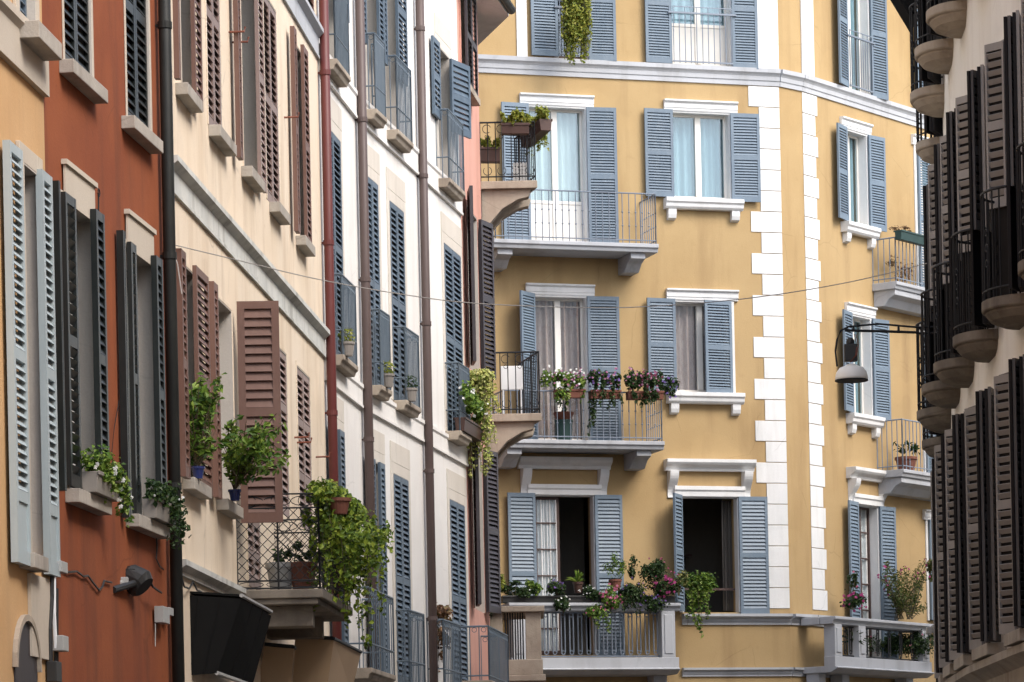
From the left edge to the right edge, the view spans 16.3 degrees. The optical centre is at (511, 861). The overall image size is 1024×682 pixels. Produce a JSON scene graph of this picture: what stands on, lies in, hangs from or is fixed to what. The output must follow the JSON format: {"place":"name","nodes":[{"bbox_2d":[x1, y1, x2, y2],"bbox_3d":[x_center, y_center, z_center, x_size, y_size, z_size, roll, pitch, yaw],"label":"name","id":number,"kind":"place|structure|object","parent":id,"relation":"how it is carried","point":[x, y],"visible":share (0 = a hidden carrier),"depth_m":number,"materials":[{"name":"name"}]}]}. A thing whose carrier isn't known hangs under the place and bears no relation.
{"place":"outdoors","nodes":[
{"label":"outdoors","id":0,"kind":"place"},
{"bbox_2d":[0,0,61,681],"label":"ochre house","id":1,"kind":"structure","parent":0,"point":[30,45],"depth_m":26.81,"materials":[{"name":"paint"}]},
{"bbox_2d":[14,622,37,681],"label":"door","id":2,"kind":"structure","parent":1,"relation":"in","point":[26,671],"depth_m":26.70,"materials":[{"name":"black paint"}]},
{"bbox_2d":[2,140,60,576],"bbox_3d":[-3.677,-3.781,26.927,0.278,3.205,1.466,-1,0,5],"label":"window","id":3,"kind":"structure","parent":1,"relation":"in","point":[34,500],"depth_m":27.31,"materials":[{"name":"grey paint"}]},
{"bbox_2d":[13,0,61,60],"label":"window","id":4,"kind":"structure","parent":1,"relation":"in","point":[33,33],"depth_m":27.11,"materials":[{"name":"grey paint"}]},
{"bbox_2d":[46,561,68,681],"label":"conduit","id":5,"kind":"object","parent":1,"relation":"attached to","point":[58,643],"visible":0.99,"depth_m":27.50,"materials":[{"name":"white plastic"}]},
{"bbox_2d":[330,497,350,514],"bbox_3d":[-1.733,-3.569,36.000,0.242,0.160,0.238,-1,0,0],"label":"flower pot","id":6,"kind":"object","parent":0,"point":[340,505],"visible":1,"depth_m":35.92,"materials":[{"name":"ceramic"}]},
{"bbox_2d":[316,0,471,681],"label":"white house","id":7,"kind":"structure","parent":0,"point":[400,101],"depth_m":48.51,"materials":[{"name":"paint"}]},
{"bbox_2d":[330,96,344,354],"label":"window","id":8,"kind":"structure","parent":7,"relation":"in","point":[336,113],"depth_m":44.51,"materials":[{"name":"paint"}]},
{"bbox_2d":[328,397,347,642],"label":"window","id":9,"kind":"structure","parent":7,"relation":"in","point":[340,404],"depth_m":44.07,"materials":[{"name":"paint"}]},
{"bbox_2d":[367,144,382,384],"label":"window","id":10,"kind":"structure","parent":7,"relation":"in","point":[373,157],"depth_m":46.95,"materials":[{"name":"paint"}]},
{"bbox_2d":[364,0,388,106],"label":"window","id":11,"kind":"structure","parent":7,"relation":"in","point":[372,8],"depth_m":47.39,"materials":[{"name":"paint"}]},
{"bbox_2d":[373,429,389,673],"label":"window","id":12,"kind":"structure","parent":7,"relation":"in","point":[379,438],"depth_m":46.89,"materials":[{"name":"paint"}]},
{"bbox_2d":[380,0,407,126],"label":"window","id":13,"kind":"structure","parent":7,"relation":"in","point":[395,12],"depth_m":48.57,"materials":[{"name":"paint"}]},
{"bbox_2d":[386,167,408,399],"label":"window","id":14,"kind":"structure","parent":7,"relation":"in","point":[395,187],"depth_m":48.32,"materials":[{"name":"paint"}]},
{"bbox_2d":[390,440,412,681],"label":"window","id":15,"kind":"structure","parent":7,"relation":"in","point":[399,455],"depth_m":48.22,"materials":[{"name":"paint"}]},
{"bbox_2d":[437,604,452,671],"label":"dried plant","id":16,"kind":"object","parent":7,"relation":"hanging from","point":[443,612],"visible":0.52,"depth_m":50.54,"materials":[{"name":"brown plant"}]},
{"bbox_2d":[431,13,471,179],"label":"window","id":17,"kind":"structure","parent":7,"relation":"in","point":[445,87],"depth_m":52.30,"materials":[{"name":"paint"}]},
{"bbox_2d":[441,211,463,430],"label":"window","id":18,"kind":"structure","parent":7,"relation":"in","point":[451,234],"depth_m":52.16,"materials":[{"name":"paint"}]},
{"bbox_2d":[446,468,469,681],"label":"window","id":19,"kind":"structure","parent":7,"relation":"in","point":[456,484],"depth_m":52.22,"materials":[{"name":"paint"}]},
{"bbox_2d":[454,380,488,441],"bbox_3d":[-0.573,-6.573,52.187,0.318,0.762,1.683,-1,0,10],"label":"window box","id":20,"kind":"object","parent":7,"relation":"on","point":[473,403],"visible":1,"depth_m":51.88,"materials":[{"name":"brown plastic"}]},
{"bbox_2d":[909,0,1023,681],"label":"ivory house","id":21,"kind":"structure","parent":0,"point":[967,99],"depth_m":37.24,"materials":[{"name":"paint"}]},
{"bbox_2d":[835,323,933,382],"bbox_3d":[4.444,-5.906,41.500,1.423,0.668,0.388,-1,0,0],"label":"street lamp","id":22,"kind":"object","parent":21,"relation":"attached to","point":[851,373],"visible":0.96,"depth_m":41.45,"materials":[{"name":"black metal"}]},
{"bbox_2d":[890,0,913,31],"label":"canvas blind","id":23,"kind":"object","parent":21,"relation":"attached to","point":[901,7],"visible":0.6,"depth_m":45.68,"materials":[{"name":"black fabric"}]},
{"bbox_2d":[923,185,936,406],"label":"window","id":24,"kind":"structure","parent":21,"relation":"in","point":[925,188],"depth_m":42.51,"materials":[{"name":"grey paint"}]},
{"bbox_2d":[919,0,943,85],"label":"window","id":25,"kind":"structure","parent":21,"relation":"in","point":[932,78],"depth_m":42.53,"materials":[{"name":"grey paint"}]},
{"bbox_2d":[924,82,942,136],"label":"window","id":26,"kind":"structure","parent":21,"relation":"in","point":[933,125],"depth_m":45.61,"materials":[{"name":"grey paint"}]},
{"bbox_2d":[928,143,946,380],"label":"window","id":27,"kind":"structure","parent":21,"relation":"in","point":[934,181],"depth_m":40.08,"materials":[{"name":"grey paint"}]},
{"bbox_2d":[930,458,947,681],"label":"window","id":28,"kind":"structure","parent":21,"relation":"in","point":[938,672],"depth_m":42.49,"materials":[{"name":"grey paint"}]},
{"bbox_2d":[934,434,958,677],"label":"window","id":29,"kind":"structure","parent":21,"relation":"in","point":[947,665],"depth_m":41.23,"materials":[{"name":"brown paint"}]},
{"bbox_2d":[940,108,962,357],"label":"window","id":30,"kind":"structure","parent":21,"relation":"in","point":[948,160],"depth_m":38.28,"materials":[{"name":"brown paint"}]},
{"bbox_2d":[945,413,977,670],"bbox_3d":[4.907,-3.449,39.006,0.271,2.690,1.707,-1,0,4],"label":"window","id":31,"kind":"structure","parent":21,"relation":"in","point":[955,464],"depth_m":38.29,"materials":[{"name":"grey paint"}]},
{"bbox_2d":[955,64,998,331],"bbox_3d":[4.880,-6.754,36.996,0.443,2.660,1.698,-1,0,2],"label":"window","id":32,"kind":"structure","parent":21,"relation":"in","point":[971,153],"depth_m":36.33,"materials":[{"name":"grey paint"}]},
{"bbox_2d":[964,386,1005,660],"bbox_3d":[4.963,-3.470,36.997,0.424,2.730,1.705,-1,0,3],"label":"window","id":33,"kind":"structure","parent":21,"relation":"in","point":[985,640],"depth_m":36.32,"materials":[{"name":"grey paint"}]},
{"bbox_2d":[984,10,1023,296],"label":"window","id":34,"kind":"structure","parent":21,"relation":"in","point":[1003,58],"depth_m":34.98,"materials":[{"name":"grey paint"}]},
{"bbox_2d":[994,354,1023,646],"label":"window","id":35,"kind":"structure","parent":21,"relation":"in","point":[1009,386],"depth_m":35.01,"materials":[{"name":"grey paint"}]},
{"label":"ground","id":36,"kind":"structure","parent":0,"visible":0},
{"bbox_2d":[42,0,184,681],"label":"red house","id":37,"kind":"structure","parent":36,"relation":"on","point":[108,117],"depth_m":30.05,"materials":[{"name":"paint"}]},
{"bbox_2d":[53,159,111,515],"bbox_3d":[-3.533,-4.182,28.622,0.330,2.720,1.536,-1,0,7],"label":"window","id":38,"kind":"structure","parent":37,"relation":"in","point":[79,228],"depth_m":28.61,"materials":[{"name":"grey paint"}]},
{"bbox_2d":[59,0,107,103],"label":"window","id":39,"kind":"structure","parent":37,"relation":"in","point":[78,68],"depth_m":28.95,"materials":[{"name":"grey paint"}]},
{"bbox_2d":[80,444,134,527],"bbox_3d":[-3.275,-3.028,28.883,0.328,0.615,0.980,-1,0,3],"label":"window box","id":40,"kind":"object","parent":37,"relation":"attached to","point":[103,477],"visible":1,"depth_m":28.75,"materials":[{"name":"grey plastic"}]},
{"bbox_2d":[113,565,161,595],"bbox_3d":[-3.198,-2.373,30.478,0.319,0.283,1.446,-1,0,0],"label":"floodlight","id":41,"kind":"object","parent":37,"relation":"attached to","point":[137,581],"visible":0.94,"depth_m":30.24,"materials":[{"name":"black plastic"}]},
{"bbox_2d":[121,0,162,153],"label":"window","id":42,"kind":"structure","parent":37,"relation":"in","point":[137,121],"depth_m":31.18,"materials":[{"name":"grey paint"}]},
{"bbox_2d":[116,209,169,538],"bbox_3d":[-3.273,-4.188,30.842,0.330,2.720,1.534,-1,0,7],"label":"window","id":43,"kind":"structure","parent":37,"relation":"in","point":[139,271],"depth_m":31.21,"materials":[{"name":"grey paint"}]},
{"bbox_2d":[154,606,173,645],"bbox_3d":[-3.050,-2.056,31.461,0.080,0.365,0.522,-1,0,7],"label":"junction box","id":44,"kind":"object","parent":37,"relation":"attached to","point":[162,614],"visible":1,"depth_m":31.24,"materials":[{"name":"grey plastic"}]},
{"bbox_2d":[142,477,190,549],"bbox_3d":[-3.030,-3.011,31.102,0.319,0.599,0.959,-1,0,10],"label":"window box","id":45,"kind":"object","parent":37,"relation":"attached to","point":[162,503],"visible":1,"depth_m":31.02,"materials":[{"name":"grey plastic"}]},
{"bbox_2d":[171,0,352,681],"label":"cream house","id":46,"kind":"structure","parent":36,"relation":"on","point":[245,73],"depth_m":36.13,"materials":[{"name":"paint"}]},
{"bbox_2d":[172,0,202,112],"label":"window","id":47,"kind":"structure","parent":46,"relation":"in","point":[185,26],"depth_m":33.48,"materials":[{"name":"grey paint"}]},
{"bbox_2d":[176,248,212,499],"bbox_3d":[-3.015,-4.477,33.182,0.278,2.160,1.649,-1,0,4],"label":"window","id":48,"kind":"structure","parent":46,"relation":"in","point":[188,329],"depth_m":33.28,"materials":[{"name":"beige paint"}]},
{"bbox_2d":[189,372,233,478],"bbox_3d":[-2.832,-4.003,32.979,0.539,0.982,0.683,-1,0,0],"label":"potted shrub","id":49,"kind":"object","parent":46,"relation":"on","point":[203,402],"visible":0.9,"depth_m":32.84,"materials":[{"name":"green plant"}]},
{"bbox_2d":[205,0,236,156],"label":"window","id":50,"kind":"structure","parent":46,"relation":"in","point":[217,133],"depth_m":35.15,"materials":[{"name":"beige paint"}]},
{"bbox_2d":[190,591,272,681],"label":"black awning","id":51,"kind":"object","parent":46,"relation":"attached to","point":[228,633],"visible":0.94,"depth_m":33.02,"materials":[{"name":"fabric"}]},
{"bbox_2d":[209,281,282,522],"bbox_3d":[-2.853,-4.500,35.159,0.599,2.220,1.839,-1,0,16],"label":"window","id":52,"kind":"structure","parent":46,"relation":"in","point":[258,346],"depth_m":35.91,"materials":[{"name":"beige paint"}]},
{"bbox_2d":[233,0,266,192],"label":"window","id":53,"kind":"structure","parent":46,"relation":"in","point":[249,75],"depth_m":37.92,"materials":[{"name":"beige paint"}]},
{"bbox_2d":[246,523,262,589],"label":"window","id":54,"kind":"structure","parent":46,"relation":"in","point":[251,529],"depth_m":37.17,"materials":[{"name":"beige paint"}]},
{"bbox_2d":[222,413,290,500],"bbox_3d":[-2.485,-3.913,34.577,0.699,0.788,0.858,-1,0,0],"label":"potted shrub","id":55,"kind":"object","parent":46,"relation":"on","point":[237,460],"visible":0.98,"depth_m":34.56,"materials":[{"name":"green plant"}]},
{"bbox_2d":[263,0,290,224],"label":"window","id":56,"kind":"structure","parent":46,"relation":"in","point":[273,195],"depth_m":39.29,"materials":[{"name":"beige paint"}]},
{"bbox_2d":[261,642,296,681],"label":"tan awning","id":57,"kind":"object","parent":46,"relation":"attached to","point":[277,663],"visible":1,"depth_m":37.40,"materials":[{"name":"fabric"}]},
{"bbox_2d":[265,545,296,589],"bbox_3d":[-2.362,-2.988,36.700,0.328,0.526,0.310,-1,0,0],"label":"potted plant","id":58,"kind":"object","parent":46,"relation":"on","point":[283,570],"visible":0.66,"depth_m":36.60,"materials":[{"name":"green plant"}]},
{"bbox_2d":[279,343,290,518],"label":"window","id":59,"kind":"structure","parent":46,"relation":"in","point":[283,352],"depth_m":39.81,"materials":[{"name":"beige paint"}]},
{"bbox_2d":[290,26,315,256],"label":"window","id":60,"kind":"structure","parent":46,"relation":"in","point":[298,54],"depth_m":41.31,"materials":[{"name":"beige paint"}]},
{"bbox_2d":[291,541,317,588],"bbox_3d":[-2.142,-3.010,36.698,0.310,0.560,0.314,-1,0,0],"label":"potted plant","id":61,"kind":"object","parent":46,"relation":"on","point":[295,570],"visible":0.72,"depth_m":36.59,"materials":[{"name":"green plant"}]},
{"bbox_2d":[296,361,313,529],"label":"window","id":62,"kind":"structure","parent":46,"relation":"in","point":[303,378],"depth_m":41.28,"materials":[{"name":"beige paint"}]},
{"bbox_2d":[293,636,361,681],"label":"tan awning","id":63,"kind":"object","parent":46,"relation":"attached to","point":[330,659],"visible":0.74,"depth_m":38.40,"materials":[{"name":"fabric"}]},
{"bbox_2d":[300,477,396,649],"bbox_3d":[-1.616,-3.056,37.254,0.811,1.663,2.940,-1,0,5],"label":"ivy","id":64,"kind":"object","parent":46,"relation":"hanging from","point":[351,542],"visible":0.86,"depth_m":36.91,"materials":[{"name":"green plant"}]},
{"bbox_2d":[176,245,926,307],"bbox_3d":[0.588,-6.294,37.517,0.869,1.360,12.868,-1,0,38],"label":"cable","id":65,"kind":"object","parent":46,"relation":"attached to","point":[537,306],"visible":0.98,"depth_m":37.65,"materials":[{"name":"grey metal"}]},
{"bbox_2d":[456,0,545,681],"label":"salmon house","id":66,"kind":"structure","parent":36,"relation":"on","point":[478,23],"depth_m":54.92,"materials":[{"name":"paint"}]},
{"bbox_2d":[459,0,479,105],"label":"window","id":67,"kind":"structure","parent":66,"relation":"in","point":[468,45],"depth_m":53.88,"materials":[{"name":"paint"}]},
{"bbox_2d":[465,185,495,379],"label":"window","id":68,"kind":"structure","parent":66,"relation":"in","point":[477,314],"depth_m":54.73,"materials":[{"name":"paint"}]},
{"bbox_2d":[466,367,501,477],"bbox_3d":[-0.508,-6.468,52.885,0.615,1.627,0.463,-1,0,21],"label":"trailing plant","id":69,"kind":"object","parent":66,"relation":"hanging from","point":[481,381],"visible":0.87,"depth_m":52.83,"materials":[{"name":"green plant"}]},
{"bbox_2d":[470,441,500,613],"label":"window","id":70,"kind":"structure","parent":66,"relation":"in","point":[484,505],"depth_m":54.73,"materials":[{"name":"paint"}]},
{"bbox_2d":[480,135,500,163],"bbox_3d":[-0.354,-11.050,55.577,0.375,0.423,0.291,-1,0,0],"label":"planter","id":71,"kind":"object","parent":66,"relation":"attached to","point":[491,153],"visible":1,"depth_m":55.51,"materials":[{"name":"brown plastic"}]},
{"bbox_2d":[501,366,522,413],"bbox_3d":[0.001,-7.328,55.900,0.340,0.803,0.060,-1,0,0],"label":"folded table","id":72,"kind":"object","parent":66,"relation":"on","point":[511,378],"visible":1,"depth_m":55.90,"materials":[{"name":"white plastic"}]},
{"bbox_2d":[500,107,530,134],"bbox_3d":[0.061,-11.433,55.340,0.500,0.413,0.319,-1,0,0],"label":"planter","id":73,"kind":"object","parent":66,"relation":"attached to","point":[510,125],"visible":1,"depth_m":55.28,"materials":[{"name":"brown plastic"}]},
{"bbox_2d":[520,104,552,159],"bbox_3d":[0.402,-11.429,56.122,0.369,0.643,1.557,-1,0,-13],"label":"planter","id":74,"kind":"object","parent":66,"relation":"attached to","point":[542,120],"visible":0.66,"depth_m":55.61,"materials":[{"name":"brown plastic"}]},
{"bbox_2d":[478,0,935,681],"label":"ochre corner house","id":75,"kind":"structure","parent":36,"relation":"on","point":[716,152],"depth_m":66.34,"materials":[{"name":"paint"}]},
{"bbox_2d":[501,92,618,242],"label":"window","id":76,"kind":"structure","parent":75,"relation":"in","point":[581,155],"depth_m":65.50,"materials":[{"name":"white paint"}]},
{"bbox_2d":[553,399,573,439],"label":"potted plant","id":77,"kind":"object","parent":75,"relation":"on","point":[561,425],"visible":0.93,"depth_m":64.74,"materials":[{"name":"green plant"}]},
{"bbox_2d":[507,456,625,655],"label":"window","id":78,"kind":"structure","parent":75,"relation":"in","point":[521,507],"depth_m":65.33,"materials":[{"name":"blue paint"}]},
{"bbox_2d":[535,497,597,654],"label":"window","id":79,"kind":"structure","parent":75,"relation":"in","point":[547,508],"depth_m":65.39,"materials":[{"name":"white fabric"}]},
{"bbox_2d":[551,367,585,405],"bbox_3d":[1.028,-8.528,64.426,0.685,0.729,0.457,-1,0,-20],"label":"flower box","id":80,"kind":"object","parent":75,"relation":"attached to","point":[565,379],"visible":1,"depth_m":64.33,"materials":[{"name":"ceramic"}]},
{"bbox_2d":[519,283,621,440],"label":"window","id":81,"kind":"structure","parent":75,"relation":"in","point":[566,338],"depth_m":65.49,"materials":[{"name":"white paint"}]},
{"bbox_2d":[530,0,616,60],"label":"window","id":82,"kind":"structure","parent":75,"relation":"in","point":[544,17],"depth_m":65.45,"materials":[{"name":"blue paint"}]},
{"bbox_2d":[560,0,593,64],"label":"hanging plant","id":83,"kind":"object","parent":75,"relation":"hanging from","point":[575,19],"visible":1,"depth_m":64.64,"materials":[{"name":"green plant"}]},
{"bbox_2d":[501,595,675,603],"bbox_3d":[1.372,-4.723,64.662,3.294,0.131,0.220,-1,0,-17],"label":"planter","id":84,"kind":"object","parent":75,"relation":"on","point":[541,599],"visible":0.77,"depth_m":64.34,"materials":[{"name":"black plastic"}]},
{"bbox_2d":[501,580,539,597],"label":"flowering plant","id":85,"kind":"object","parent":84,"relation":"in","point":[524,591],"visible":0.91,"depth_m":64.18,"materials":[{"name":"green plant"}]},
{"bbox_2d":[583,603,611,632],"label":"flowering plant","id":86,"kind":"object","parent":84,"relation":"in","point":[596,612],"visible":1,"depth_m":64.36,"materials":[{"name":"green plant"}]},
{"bbox_2d":[599,582,623,610],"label":"flowering plant","id":87,"kind":"object","parent":84,"relation":"in","point":[611,601],"visible":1,"depth_m":64.47,"materials":[{"name":"pink plant"}]},
{"bbox_2d":[602,551,628,590],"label":"potted plant","id":88,"kind":"object","parent":84,"relation":"on","point":[615,582],"visible":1,"depth_m":64.85,"materials":[{"name":"green plant"}]},
{"bbox_2d":[617,577,646,614],"bbox_3d":[2.147,-4.790,64.717,0.602,0.697,0.490,-1,0,0],"label":"flowering plant","id":89,"kind":"object","parent":84,"relation":"in","point":[631,592],"visible":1,"depth_m":64.63,"materials":[{"name":"green plant"}]},
{"bbox_2d":[636,594,670,613],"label":"flowering plant","id":90,"kind":"object","parent":84,"relation":"in","point":[651,602],"visible":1,"depth_m":64.72,"materials":[{"name":"green plant"}]},
{"bbox_2d":[636,557,671,595],"bbox_3d":[2.579,-5.165,64.989,0.643,0.707,0.391,-1,0,0],"label":"flowering plant","id":91,"kind":"object","parent":84,"relation":"on","point":[656,569],"visible":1,"depth_m":64.92,"materials":[{"name":"green plant"}]},
{"bbox_2d":[652,575,682,597],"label":"flowering plant","id":92,"kind":"object","parent":84,"relation":"in","point":[661,591],"visible":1,"depth_m":64.86,"materials":[{"name":"pink plant"}]},
{"bbox_2d":[586,365,623,408],"bbox_3d":[1.651,-8.547,64.619,0.734,0.802,0.425,-1,0,-21],"label":"flower box","id":93,"kind":"object","parent":75,"relation":"attached to","point":[602,393],"visible":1,"depth_m":64.53,"materials":[{"name":"ceramic"}]},
{"bbox_2d":[623,366,663,407],"bbox_3d":[2.383,-8.569,64.833,0.756,0.763,0.589,-1,0,0],"label":"flower box","id":94,"kind":"object","parent":75,"relation":"attached to","point":[645,395],"visible":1,"depth_m":64.75,"materials":[{"name":"ceramic"}]},
{"bbox_2d":[646,288,744,415],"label":"window","id":95,"kind":"structure","parent":75,"relation":"in","point":[694,344],"depth_m":66.13,"materials":[{"name":"blue paint"}]},
{"bbox_2d":[683,570,718,638],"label":"leafy vine","id":96,"kind":"object","parent":75,"relation":"on","point":[704,584],"visible":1,"depth_m":65.18,"materials":[{"name":"green plant"}]},
{"bbox_2d":[644,0,758,68],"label":"window","id":97,"kind":"structure","parent":75,"relation":"in","point":[658,22],"depth_m":66.34,"materials":[{"name":"white paint"}]},
{"bbox_2d":[644,98,760,222],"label":"window","id":98,"kind":"structure","parent":75,"relation":"in","point":[687,163],"depth_m":66.31,"materials":[{"name":"white paint"}]},
{"bbox_2d":[664,458,769,613],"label":"window","id":99,"kind":"structure","parent":75,"relation":"in","point":[751,551],"depth_m":66.29,"materials":[{"name":"white paint"}]},
{"bbox_2d":[839,589,867,611],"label":"flowering plant","id":100,"kind":"object","parent":75,"relation":"on","point":[855,602],"visible":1,"depth_m":67.28,"materials":[{"name":"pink plant"}]},
{"bbox_2d":[836,116,886,249],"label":"window","id":101,"kind":"structure","parent":75,"relation":"in","point":[870,156],"depth_m":68.95,"materials":[{"name":"white paint"}]},
{"bbox_2d":[837,0,888,100],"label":"window","id":102,"kind":"structure","parent":75,"relation":"in","point":[871,15],"depth_m":69.15,"materials":[{"name":"white paint"}]},
{"bbox_2d":[842,302,890,438],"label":"window","id":103,"kind":"structure","parent":75,"relation":"in","point":[874,347],"depth_m":68.98,"materials":[{"name":"white paint"}]},
{"bbox_2d":[846,466,898,659],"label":"window","id":104,"kind":"structure","parent":75,"relation":"in","point":[871,524],"depth_m":69.07,"materials":[{"name":"white paint"}]},
{"bbox_2d":[868,629,933,658],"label":"ivy","id":105,"kind":"object","parent":75,"relation":"on","point":[906,645],"visible":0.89,"depth_m":69.00,"materials":[{"name":"green plant"}]},
{"bbox_2d":[877,558,928,619],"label":"oleander","id":106,"kind":"object","parent":75,"relation":"on","point":[902,601],"visible":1,"depth_m":68.99,"materials":[{"name":"green plant"}]},
{"bbox_2d":[883,225,923,282],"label":"planter","id":107,"kind":"object","parent":75,"relation":"attached to","point":[908,236],"visible":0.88,"depth_m":69.09,"materials":[{"name":"green plastic"}]},
{"bbox_2d":[893,440,919,469],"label":"potted plant","id":108,"kind":"object","parent":75,"relation":"on","point":[913,459],"visible":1,"depth_m":69.12,"materials":[{"name":"green plant"}]},
{"bbox_2d":[911,134,930,286],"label":"window","id":109,"kind":"structure","parent":75,"relation":"in","point":[920,167],"depth_m":70.50,"materials":[{"name":"white paint"}]},
{"bbox_2d":[922,509,932,620],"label":"window","id":110,"kind":"structure","parent":75,"relation":"in","point":[926,513],"depth_m":70.60,"materials":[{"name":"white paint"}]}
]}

